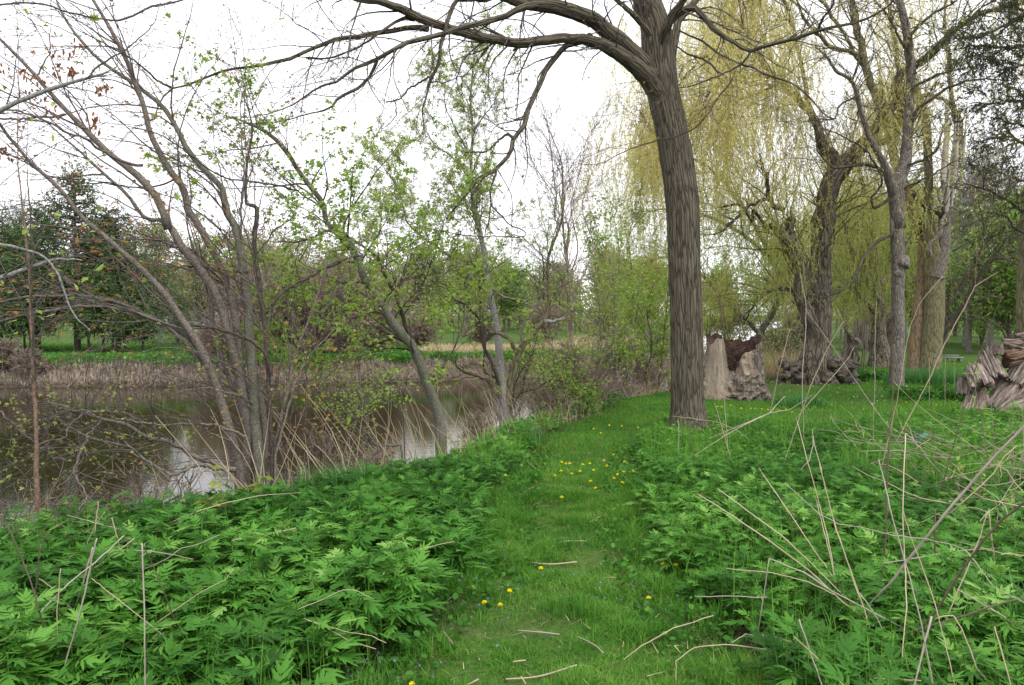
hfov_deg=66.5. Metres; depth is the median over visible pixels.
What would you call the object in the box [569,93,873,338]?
old weeping willow
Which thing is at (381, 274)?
background tree
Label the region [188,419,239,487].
reed stalk
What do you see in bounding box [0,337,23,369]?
thicket
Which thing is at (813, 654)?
dead stalk
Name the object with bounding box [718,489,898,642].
dead stalk
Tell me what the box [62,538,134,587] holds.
dead stalk
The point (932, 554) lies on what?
dead stalk
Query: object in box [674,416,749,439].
dead stalk
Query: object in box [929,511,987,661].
dead stalk
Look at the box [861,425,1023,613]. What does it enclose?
dead stalk
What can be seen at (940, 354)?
dead stalk
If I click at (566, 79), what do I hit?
sky
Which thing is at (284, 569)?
cut leaf plants
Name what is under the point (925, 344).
twin trunk tree
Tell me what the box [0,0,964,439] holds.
bare ash tree
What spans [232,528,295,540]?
dead stalk
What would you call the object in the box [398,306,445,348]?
thicket
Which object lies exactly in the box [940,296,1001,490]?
dead stalk
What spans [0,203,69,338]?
conifer
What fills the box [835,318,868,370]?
broken willow trunk
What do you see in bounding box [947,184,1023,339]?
background tree
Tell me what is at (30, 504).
wiry shrub
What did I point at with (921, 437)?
leafy weed
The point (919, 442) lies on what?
dead stalk
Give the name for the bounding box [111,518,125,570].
dead stalk
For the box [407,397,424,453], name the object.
reed stalk
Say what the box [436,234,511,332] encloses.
background tree
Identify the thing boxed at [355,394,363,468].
reed stalk
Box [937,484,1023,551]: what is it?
leafy weed
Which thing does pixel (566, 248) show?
bare reddish tree
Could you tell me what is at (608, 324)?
thicket
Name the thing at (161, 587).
dead stalk
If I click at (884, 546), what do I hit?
dead stalk
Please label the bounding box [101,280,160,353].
conifer
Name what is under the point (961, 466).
leafy weed
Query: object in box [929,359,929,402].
dead stalk
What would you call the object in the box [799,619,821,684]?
dead stalk
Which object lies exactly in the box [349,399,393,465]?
reed stalk
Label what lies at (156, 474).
reed stalk
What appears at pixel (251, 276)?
thicket
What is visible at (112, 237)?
background tree
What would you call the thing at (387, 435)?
reed stalk
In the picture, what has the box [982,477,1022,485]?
dead stalk
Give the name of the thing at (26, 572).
dead stalk
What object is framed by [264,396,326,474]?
reed stalk
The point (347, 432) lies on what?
reed stalk
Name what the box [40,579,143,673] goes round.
dead stalk
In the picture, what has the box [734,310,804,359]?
bush
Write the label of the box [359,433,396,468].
wiry shrub
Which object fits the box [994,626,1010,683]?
dead stalk
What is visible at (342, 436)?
reed stalk
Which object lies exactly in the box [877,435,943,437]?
dead stalk
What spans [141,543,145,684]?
dead stalk
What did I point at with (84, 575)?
dead stalk
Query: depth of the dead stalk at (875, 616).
3.49 m
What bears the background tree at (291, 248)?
on the ground at (952, 345)
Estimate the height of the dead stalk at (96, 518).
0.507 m
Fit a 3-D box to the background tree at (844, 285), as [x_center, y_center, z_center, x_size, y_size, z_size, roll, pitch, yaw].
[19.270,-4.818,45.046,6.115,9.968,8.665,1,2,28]
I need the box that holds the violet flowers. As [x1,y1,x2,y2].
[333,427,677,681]
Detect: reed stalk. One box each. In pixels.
[106,443,202,494]
[124,441,178,499]
[156,417,223,498]
[178,419,202,493]
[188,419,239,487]
[210,409,229,492]
[210,416,255,486]
[233,396,257,476]
[259,408,269,482]
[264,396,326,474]
[272,407,304,486]
[273,411,325,478]
[273,431,331,472]
[301,391,361,470]
[302,388,346,474]
[307,401,341,460]
[320,400,372,470]
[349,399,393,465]
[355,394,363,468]
[382,401,391,466]
[384,407,399,457]
[399,402,417,457]
[402,381,442,453]
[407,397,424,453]
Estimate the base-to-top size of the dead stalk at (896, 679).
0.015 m
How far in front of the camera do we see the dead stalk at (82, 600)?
3.08 m
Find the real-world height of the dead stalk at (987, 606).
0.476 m
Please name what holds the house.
on the ground at (952, 345)
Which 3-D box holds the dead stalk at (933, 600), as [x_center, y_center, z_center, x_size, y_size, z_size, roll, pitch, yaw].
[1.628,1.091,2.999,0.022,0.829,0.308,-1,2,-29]
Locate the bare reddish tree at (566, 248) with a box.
[453,78,634,401]
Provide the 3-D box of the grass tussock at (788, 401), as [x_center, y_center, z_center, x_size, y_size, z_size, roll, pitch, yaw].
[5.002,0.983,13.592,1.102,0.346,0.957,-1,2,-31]
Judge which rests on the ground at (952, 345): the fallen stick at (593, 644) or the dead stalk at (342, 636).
the fallen stick at (593, 644)
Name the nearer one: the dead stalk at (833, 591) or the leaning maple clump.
the dead stalk at (833, 591)
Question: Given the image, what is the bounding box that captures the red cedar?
[893,0,1023,333]
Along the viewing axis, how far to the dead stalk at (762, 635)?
3.37 m
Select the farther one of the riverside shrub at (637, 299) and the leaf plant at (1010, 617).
the riverside shrub at (637, 299)
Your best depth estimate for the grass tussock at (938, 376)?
17.23 m
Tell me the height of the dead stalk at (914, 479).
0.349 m
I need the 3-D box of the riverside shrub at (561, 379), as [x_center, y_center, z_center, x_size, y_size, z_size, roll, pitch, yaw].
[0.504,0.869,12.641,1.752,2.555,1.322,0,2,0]
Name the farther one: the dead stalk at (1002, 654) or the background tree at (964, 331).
the background tree at (964, 331)
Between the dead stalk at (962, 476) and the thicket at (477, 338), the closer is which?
the dead stalk at (962, 476)
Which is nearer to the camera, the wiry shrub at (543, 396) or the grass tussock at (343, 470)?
the grass tussock at (343, 470)
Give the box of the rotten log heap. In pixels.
[956,332,1023,414]
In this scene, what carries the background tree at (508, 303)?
on the ground at (952, 345)
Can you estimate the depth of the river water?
17.57 m
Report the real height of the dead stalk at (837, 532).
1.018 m
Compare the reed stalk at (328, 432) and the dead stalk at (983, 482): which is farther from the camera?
the reed stalk at (328, 432)
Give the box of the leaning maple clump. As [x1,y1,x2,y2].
[0,0,440,502]
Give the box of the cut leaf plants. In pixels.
[0,391,1023,684]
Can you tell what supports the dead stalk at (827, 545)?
on the ground at (952, 345)
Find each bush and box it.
[152,289,207,345]
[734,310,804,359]
[763,341,798,359]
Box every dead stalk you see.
[0,515,65,682]
[35,544,40,593]
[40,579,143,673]
[41,535,123,610]
[56,569,60,669]
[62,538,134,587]
[64,535,218,605]
[64,538,97,664]
[67,515,128,530]
[69,549,193,559]
[70,569,233,682]
[74,547,93,608]
[92,578,200,665]
[93,502,98,543]
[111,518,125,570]
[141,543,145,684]
[143,545,187,649]
[168,492,301,523]
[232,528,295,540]
[297,589,372,609]
[304,618,375,648]
[308,620,385,642]
[624,615,712,659]
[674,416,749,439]
[675,644,795,683]
[694,395,811,444]
[695,596,766,597]
[696,396,785,454]
[697,493,934,670]
[715,405,733,466]
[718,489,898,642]
[721,344,727,449]
[726,568,836,595]
[732,634,791,642]
[754,559,769,654]
[759,468,880,647]
[769,330,789,414]
[769,558,900,626]
[783,321,843,465]
[783,429,813,497]
[786,484,1022,601]
[793,348,853,421]
[794,636,842,684]
[797,421,845,615]
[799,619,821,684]
[800,275,805,440]
[805,309,916,470]
[812,436,878,655]
[816,500,843,620]
[817,429,905,456]
[819,464,869,627]
[831,418,924,443]
[852,466,944,502]
[859,453,970,498]
[860,593,906,668]
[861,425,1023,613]
[869,597,1023,643]
[873,302,876,432]
[873,677,921,680]
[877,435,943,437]
[878,459,933,683]
[879,450,953,457]
[881,276,942,467]
[881,344,894,604]
[882,547,997,563]
[883,512,949,533]
[891,273,995,449]
[894,382,996,463]
[894,441,962,446]
[894,466,945,471]
[897,421,1003,439]
[902,434,906,677]
[903,511,954,683]
[905,433,949,484]
[908,501,1023,641]
[913,616,931,684]
[919,462,985,497]
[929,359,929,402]
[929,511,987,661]
[933,450,1023,484]
[933,510,935,571]
[935,461,987,490]
[935,615,985,678]
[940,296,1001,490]
[950,446,1015,513]
[955,430,1022,457]
[956,483,1023,506]
[957,589,1021,630]
[959,541,1023,555]
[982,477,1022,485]
[988,510,994,560]
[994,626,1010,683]
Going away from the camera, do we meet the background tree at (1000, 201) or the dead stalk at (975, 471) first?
the dead stalk at (975, 471)
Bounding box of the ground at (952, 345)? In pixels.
[0,315,1023,684]
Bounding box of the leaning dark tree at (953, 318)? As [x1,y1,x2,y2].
[908,168,1018,343]
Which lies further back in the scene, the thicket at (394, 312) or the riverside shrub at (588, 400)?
the thicket at (394, 312)
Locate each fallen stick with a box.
[506,664,576,679]
[517,630,559,634]
[528,561,576,564]
[578,636,603,652]
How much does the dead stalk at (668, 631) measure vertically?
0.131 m
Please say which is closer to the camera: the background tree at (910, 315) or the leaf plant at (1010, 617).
the leaf plant at (1010, 617)
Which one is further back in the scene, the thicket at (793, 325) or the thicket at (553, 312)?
the thicket at (553, 312)
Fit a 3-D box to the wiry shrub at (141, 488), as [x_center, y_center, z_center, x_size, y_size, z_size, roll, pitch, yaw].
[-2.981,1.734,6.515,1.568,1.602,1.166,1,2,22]
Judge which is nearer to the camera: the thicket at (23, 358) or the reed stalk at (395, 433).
the reed stalk at (395, 433)
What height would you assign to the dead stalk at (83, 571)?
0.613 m
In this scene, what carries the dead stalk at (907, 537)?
on the ground at (952, 345)
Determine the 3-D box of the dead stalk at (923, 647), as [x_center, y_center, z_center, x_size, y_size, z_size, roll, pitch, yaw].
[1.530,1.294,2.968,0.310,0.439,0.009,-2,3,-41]
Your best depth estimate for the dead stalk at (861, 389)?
7.03 m
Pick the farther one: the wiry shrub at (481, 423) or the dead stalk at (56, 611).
the wiry shrub at (481, 423)
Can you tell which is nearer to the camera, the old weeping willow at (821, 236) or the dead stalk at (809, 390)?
the dead stalk at (809, 390)
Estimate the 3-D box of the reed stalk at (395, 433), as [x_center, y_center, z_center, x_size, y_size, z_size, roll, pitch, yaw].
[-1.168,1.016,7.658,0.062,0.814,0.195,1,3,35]
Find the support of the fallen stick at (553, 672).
on the ground at (952, 345)
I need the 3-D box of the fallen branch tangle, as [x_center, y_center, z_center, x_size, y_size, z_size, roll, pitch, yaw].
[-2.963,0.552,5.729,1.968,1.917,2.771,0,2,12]
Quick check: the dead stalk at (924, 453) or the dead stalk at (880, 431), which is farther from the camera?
the dead stalk at (880, 431)
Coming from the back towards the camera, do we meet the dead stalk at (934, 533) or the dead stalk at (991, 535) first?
the dead stalk at (934, 533)
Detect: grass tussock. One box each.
[109,486,197,533]
[271,456,393,494]
[462,419,546,447]
[693,479,877,555]
[771,391,827,407]
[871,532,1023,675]
[880,364,964,385]
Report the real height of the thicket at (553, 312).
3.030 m
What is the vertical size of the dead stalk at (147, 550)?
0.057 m
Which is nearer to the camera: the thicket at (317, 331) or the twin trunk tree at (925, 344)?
the twin trunk tree at (925, 344)
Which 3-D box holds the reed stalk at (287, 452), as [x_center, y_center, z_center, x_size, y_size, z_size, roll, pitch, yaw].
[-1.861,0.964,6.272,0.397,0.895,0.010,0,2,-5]
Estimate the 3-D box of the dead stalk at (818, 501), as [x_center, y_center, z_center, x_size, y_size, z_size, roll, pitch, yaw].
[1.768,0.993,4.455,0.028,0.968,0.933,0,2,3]
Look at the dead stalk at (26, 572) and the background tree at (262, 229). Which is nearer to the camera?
the dead stalk at (26, 572)
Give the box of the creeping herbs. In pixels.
[0,441,1016,684]
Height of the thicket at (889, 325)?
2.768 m
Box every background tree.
[0,189,51,337]
[96,226,142,334]
[122,207,195,341]
[170,228,236,324]
[178,207,294,309]
[197,216,312,308]
[247,224,350,282]
[302,226,418,346]
[346,241,440,319]
[377,240,468,318]
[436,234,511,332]
[482,256,536,331]
[521,257,590,331]
[577,242,632,306]
[603,252,669,336]
[701,254,788,344]
[731,215,809,335]
[804,181,888,339]
[832,173,959,322]
[850,219,961,320]
[880,163,958,334]
[889,275,959,335]
[890,177,984,341]
[905,125,1020,346]
[907,215,1013,345]
[909,129,1023,350]
[916,189,1020,338]
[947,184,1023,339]
[981,182,1022,329]
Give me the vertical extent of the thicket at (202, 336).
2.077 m
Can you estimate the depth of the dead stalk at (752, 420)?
9.39 m
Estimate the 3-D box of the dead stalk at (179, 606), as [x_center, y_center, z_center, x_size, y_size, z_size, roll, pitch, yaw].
[-1.668,1.309,3.461,0.863,0.445,0.012,-2,3,-37]
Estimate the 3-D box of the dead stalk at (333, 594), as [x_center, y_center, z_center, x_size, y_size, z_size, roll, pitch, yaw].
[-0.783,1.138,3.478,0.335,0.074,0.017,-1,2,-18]
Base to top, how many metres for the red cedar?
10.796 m
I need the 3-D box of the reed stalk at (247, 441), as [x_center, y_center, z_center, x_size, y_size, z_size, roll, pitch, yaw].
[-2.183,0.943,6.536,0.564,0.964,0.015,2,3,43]
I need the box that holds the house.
[144,291,229,330]
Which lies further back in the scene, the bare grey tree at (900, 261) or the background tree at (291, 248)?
the background tree at (291, 248)
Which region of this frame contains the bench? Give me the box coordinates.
[943,355,963,361]
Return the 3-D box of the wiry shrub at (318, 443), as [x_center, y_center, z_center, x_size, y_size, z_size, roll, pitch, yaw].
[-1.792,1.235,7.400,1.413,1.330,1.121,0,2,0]
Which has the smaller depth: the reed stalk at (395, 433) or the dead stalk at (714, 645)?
the dead stalk at (714, 645)
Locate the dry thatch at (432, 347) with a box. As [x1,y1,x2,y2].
[4,333,800,684]
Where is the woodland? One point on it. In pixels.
(451, 317)
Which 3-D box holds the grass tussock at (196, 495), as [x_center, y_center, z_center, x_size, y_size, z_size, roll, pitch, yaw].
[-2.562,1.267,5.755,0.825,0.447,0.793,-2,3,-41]
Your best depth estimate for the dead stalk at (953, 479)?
6.20 m
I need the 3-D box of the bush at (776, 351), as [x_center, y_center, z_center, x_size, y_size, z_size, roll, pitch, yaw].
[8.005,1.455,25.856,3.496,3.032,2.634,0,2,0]
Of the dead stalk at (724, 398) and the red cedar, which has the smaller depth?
the dead stalk at (724, 398)
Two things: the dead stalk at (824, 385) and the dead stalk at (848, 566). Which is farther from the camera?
the dead stalk at (824, 385)
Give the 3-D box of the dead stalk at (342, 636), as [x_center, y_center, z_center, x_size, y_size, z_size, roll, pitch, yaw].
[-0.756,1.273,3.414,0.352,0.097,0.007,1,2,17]
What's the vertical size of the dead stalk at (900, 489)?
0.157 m
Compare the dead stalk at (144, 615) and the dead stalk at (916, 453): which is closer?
the dead stalk at (144, 615)
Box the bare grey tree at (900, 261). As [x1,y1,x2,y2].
[752,0,1023,385]
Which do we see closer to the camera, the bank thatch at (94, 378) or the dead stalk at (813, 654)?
the dead stalk at (813, 654)
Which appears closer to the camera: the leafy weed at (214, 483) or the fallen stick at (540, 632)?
the fallen stick at (540, 632)
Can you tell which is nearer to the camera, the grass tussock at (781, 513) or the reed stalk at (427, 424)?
the grass tussock at (781, 513)
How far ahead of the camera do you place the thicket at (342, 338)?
32.47 m
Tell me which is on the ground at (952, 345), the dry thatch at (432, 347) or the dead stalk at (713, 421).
the dry thatch at (432, 347)
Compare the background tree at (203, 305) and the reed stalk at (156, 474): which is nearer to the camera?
the reed stalk at (156, 474)
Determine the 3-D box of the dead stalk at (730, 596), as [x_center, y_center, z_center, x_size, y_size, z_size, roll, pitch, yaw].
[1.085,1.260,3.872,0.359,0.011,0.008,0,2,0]
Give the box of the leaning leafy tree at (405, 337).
[144,29,535,456]
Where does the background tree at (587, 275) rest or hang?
on the ground at (952, 345)
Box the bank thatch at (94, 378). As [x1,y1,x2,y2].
[0,346,670,386]
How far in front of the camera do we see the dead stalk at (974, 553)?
3.21 m
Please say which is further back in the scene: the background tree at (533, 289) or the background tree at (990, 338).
the background tree at (533, 289)
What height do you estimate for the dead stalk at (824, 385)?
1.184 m
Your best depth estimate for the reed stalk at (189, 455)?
5.61 m
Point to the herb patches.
(916, 392)
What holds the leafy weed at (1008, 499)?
on the ground at (952, 345)
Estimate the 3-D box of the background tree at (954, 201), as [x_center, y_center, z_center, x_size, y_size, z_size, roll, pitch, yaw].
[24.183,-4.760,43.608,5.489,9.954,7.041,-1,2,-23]
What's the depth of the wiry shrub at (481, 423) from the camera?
10.18 m
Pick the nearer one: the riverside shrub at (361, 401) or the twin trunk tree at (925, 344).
the riverside shrub at (361, 401)
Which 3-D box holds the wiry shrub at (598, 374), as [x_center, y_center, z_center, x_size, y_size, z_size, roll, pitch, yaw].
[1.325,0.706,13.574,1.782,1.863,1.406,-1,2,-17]
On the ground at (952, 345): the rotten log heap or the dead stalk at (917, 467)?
the rotten log heap
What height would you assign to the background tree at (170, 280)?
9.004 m
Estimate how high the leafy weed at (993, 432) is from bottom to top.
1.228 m
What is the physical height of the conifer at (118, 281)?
7.844 m
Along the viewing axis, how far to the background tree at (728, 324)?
59.09 m
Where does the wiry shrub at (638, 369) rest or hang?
on the ground at (952, 345)
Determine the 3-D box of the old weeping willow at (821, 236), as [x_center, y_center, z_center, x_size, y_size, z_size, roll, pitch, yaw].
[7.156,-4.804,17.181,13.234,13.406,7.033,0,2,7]
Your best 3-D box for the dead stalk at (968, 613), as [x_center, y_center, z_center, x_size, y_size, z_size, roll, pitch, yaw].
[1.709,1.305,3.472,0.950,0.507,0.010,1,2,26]
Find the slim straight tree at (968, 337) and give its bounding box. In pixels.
[940,179,985,352]
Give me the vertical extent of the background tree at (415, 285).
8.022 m
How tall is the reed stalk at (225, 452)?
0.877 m
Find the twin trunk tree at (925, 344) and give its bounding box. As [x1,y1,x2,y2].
[844,0,1017,374]
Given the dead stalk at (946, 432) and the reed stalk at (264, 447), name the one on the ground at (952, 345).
the reed stalk at (264, 447)
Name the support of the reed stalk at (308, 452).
on the ground at (952, 345)
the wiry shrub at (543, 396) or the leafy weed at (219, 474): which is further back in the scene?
the wiry shrub at (543, 396)
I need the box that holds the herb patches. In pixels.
[0,345,990,403]
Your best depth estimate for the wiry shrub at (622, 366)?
15.41 m
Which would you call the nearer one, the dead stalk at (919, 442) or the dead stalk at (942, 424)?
the dead stalk at (942, 424)
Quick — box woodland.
[5,242,1015,330]
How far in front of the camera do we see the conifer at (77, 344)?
37.25 m
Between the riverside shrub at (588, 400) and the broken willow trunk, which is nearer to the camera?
the riverside shrub at (588, 400)
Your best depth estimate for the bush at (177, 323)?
44.71 m
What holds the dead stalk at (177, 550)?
on the ground at (952, 345)
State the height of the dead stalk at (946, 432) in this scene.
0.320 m
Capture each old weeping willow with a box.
[536,0,1023,384]
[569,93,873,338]
[745,88,986,367]
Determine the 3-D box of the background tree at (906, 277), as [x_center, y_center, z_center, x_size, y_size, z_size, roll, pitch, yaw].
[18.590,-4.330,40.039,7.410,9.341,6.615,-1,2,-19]
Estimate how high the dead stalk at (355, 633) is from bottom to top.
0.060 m
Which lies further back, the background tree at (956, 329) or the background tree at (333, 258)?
the background tree at (956, 329)
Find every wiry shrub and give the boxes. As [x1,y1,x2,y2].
[0,448,107,541]
[77,451,215,518]
[267,404,398,488]
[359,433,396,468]
[447,406,497,446]
[519,375,582,422]
[538,331,643,417]
[565,323,659,402]
[599,338,670,399]
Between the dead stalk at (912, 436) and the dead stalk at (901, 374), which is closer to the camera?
the dead stalk at (901, 374)
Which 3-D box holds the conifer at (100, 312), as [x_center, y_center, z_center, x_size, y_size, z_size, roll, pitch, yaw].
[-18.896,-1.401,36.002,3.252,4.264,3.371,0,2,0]
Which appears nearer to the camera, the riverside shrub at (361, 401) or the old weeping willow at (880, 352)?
the riverside shrub at (361, 401)
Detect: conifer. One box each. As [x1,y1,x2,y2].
[0,156,153,350]
[0,198,83,348]
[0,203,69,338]
[0,277,61,351]
[47,197,193,350]
[58,266,129,352]
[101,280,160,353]
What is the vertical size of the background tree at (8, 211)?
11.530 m
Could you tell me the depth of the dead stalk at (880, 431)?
7.72 m
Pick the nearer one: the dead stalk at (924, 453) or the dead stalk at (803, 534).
the dead stalk at (803, 534)
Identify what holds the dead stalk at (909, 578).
on the ground at (952, 345)
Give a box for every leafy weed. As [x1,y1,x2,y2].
[191,475,273,519]
[208,463,249,505]
[717,422,732,439]
[908,429,933,444]
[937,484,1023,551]
[952,477,1018,518]
[955,435,988,495]
[963,371,1023,498]
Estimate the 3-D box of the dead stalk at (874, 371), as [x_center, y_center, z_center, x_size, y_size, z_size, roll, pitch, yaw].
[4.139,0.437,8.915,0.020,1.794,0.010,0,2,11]
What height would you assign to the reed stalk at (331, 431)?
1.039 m
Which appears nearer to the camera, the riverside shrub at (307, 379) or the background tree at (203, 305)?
the riverside shrub at (307, 379)
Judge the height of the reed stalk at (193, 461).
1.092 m
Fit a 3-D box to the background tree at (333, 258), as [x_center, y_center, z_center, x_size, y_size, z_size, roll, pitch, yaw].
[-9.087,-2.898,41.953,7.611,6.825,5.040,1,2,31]
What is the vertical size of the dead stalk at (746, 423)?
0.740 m
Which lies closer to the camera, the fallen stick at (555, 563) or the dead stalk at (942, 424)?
the fallen stick at (555, 563)
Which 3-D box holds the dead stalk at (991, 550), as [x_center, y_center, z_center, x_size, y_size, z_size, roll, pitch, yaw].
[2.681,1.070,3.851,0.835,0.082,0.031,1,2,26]
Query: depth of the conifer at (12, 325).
35.53 m
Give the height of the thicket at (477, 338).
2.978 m
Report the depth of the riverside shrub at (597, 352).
12.86 m
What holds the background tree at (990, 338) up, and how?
on the ground at (952, 345)
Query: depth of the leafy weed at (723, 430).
9.25 m
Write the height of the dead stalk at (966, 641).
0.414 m
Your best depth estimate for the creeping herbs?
4.33 m
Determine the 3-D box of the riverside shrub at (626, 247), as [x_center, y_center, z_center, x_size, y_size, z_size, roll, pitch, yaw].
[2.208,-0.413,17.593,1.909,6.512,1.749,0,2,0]
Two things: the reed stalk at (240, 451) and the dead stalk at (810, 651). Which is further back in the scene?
the reed stalk at (240, 451)
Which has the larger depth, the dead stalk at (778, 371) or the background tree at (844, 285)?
the background tree at (844, 285)
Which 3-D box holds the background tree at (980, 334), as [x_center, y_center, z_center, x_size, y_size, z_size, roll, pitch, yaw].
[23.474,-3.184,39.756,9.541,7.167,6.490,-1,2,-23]
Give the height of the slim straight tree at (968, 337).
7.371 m
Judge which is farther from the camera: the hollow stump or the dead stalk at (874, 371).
the hollow stump
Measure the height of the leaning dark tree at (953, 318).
6.783 m
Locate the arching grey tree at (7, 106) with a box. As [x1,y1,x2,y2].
[0,0,220,392]
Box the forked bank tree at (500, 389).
[336,2,595,435]
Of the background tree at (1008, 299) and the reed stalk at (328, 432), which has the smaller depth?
the reed stalk at (328, 432)
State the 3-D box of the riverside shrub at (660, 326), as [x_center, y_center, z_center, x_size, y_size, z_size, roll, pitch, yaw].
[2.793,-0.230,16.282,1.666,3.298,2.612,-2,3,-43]
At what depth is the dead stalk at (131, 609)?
3.52 m
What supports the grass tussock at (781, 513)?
on the ground at (952, 345)
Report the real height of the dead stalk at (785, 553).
0.646 m
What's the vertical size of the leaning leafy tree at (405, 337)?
4.470 m
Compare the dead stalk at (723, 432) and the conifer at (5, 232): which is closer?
the dead stalk at (723, 432)
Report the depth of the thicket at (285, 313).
31.33 m
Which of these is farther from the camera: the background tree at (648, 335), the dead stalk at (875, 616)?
the background tree at (648, 335)
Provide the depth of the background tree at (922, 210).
59.22 m
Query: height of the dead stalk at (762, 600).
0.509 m
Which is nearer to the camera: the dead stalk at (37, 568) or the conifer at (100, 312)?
the dead stalk at (37, 568)
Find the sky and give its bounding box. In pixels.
[0,0,1023,314]
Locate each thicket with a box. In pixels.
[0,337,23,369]
[5,345,57,382]
[189,316,257,357]
[194,261,307,352]
[229,267,340,353]
[244,257,392,354]
[312,268,392,353]
[349,288,419,351]
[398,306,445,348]
[457,302,504,344]
[517,299,567,342]
[577,296,631,339]
[774,296,839,348]
[832,292,891,347]
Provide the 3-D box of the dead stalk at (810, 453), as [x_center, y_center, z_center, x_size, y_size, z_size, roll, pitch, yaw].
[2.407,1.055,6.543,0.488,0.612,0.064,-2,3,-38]
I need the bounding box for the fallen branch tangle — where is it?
[0,289,288,545]
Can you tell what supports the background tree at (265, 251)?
on the ground at (952, 345)
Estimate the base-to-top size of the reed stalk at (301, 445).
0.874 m
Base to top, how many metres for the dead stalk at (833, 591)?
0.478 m
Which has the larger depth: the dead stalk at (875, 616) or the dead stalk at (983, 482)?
the dead stalk at (983, 482)
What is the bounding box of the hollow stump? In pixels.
[703,289,772,400]
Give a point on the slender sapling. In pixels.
(30, 315)
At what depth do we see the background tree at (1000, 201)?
52.19 m
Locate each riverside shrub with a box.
[201,279,382,485]
[281,316,427,468]
[505,321,595,418]
[513,244,642,417]
[526,375,606,419]
[560,200,662,396]
[572,180,650,385]
[584,250,670,396]
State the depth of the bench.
25.99 m
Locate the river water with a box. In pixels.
[0,321,781,540]
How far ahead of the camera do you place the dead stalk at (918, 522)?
5.12 m
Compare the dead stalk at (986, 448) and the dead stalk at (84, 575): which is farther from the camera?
the dead stalk at (986, 448)
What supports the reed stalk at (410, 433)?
on the ground at (952, 345)
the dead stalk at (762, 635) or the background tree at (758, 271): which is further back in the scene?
the background tree at (758, 271)
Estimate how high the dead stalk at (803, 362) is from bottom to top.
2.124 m
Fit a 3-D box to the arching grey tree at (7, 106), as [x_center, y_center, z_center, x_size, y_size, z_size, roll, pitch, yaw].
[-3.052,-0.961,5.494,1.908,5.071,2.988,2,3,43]
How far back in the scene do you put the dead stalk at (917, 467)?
6.38 m
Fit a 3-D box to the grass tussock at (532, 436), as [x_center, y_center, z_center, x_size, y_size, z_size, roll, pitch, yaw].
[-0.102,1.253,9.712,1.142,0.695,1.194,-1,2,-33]
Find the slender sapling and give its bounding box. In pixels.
[0,0,143,510]
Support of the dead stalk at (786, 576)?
on the ground at (952, 345)
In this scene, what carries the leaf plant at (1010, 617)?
on the ground at (952, 345)
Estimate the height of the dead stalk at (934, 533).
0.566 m
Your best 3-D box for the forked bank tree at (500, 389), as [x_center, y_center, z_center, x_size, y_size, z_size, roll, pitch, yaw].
[-0.773,-1.612,11.145,3.545,6.936,2.393,-1,2,-21]
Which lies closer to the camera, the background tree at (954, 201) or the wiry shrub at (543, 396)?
the wiry shrub at (543, 396)
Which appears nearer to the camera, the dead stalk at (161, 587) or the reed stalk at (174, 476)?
the dead stalk at (161, 587)
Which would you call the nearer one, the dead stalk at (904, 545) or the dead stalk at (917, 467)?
the dead stalk at (904, 545)
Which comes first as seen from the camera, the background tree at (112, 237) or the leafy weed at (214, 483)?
the leafy weed at (214, 483)
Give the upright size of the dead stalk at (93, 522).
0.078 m
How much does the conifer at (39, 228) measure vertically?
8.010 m

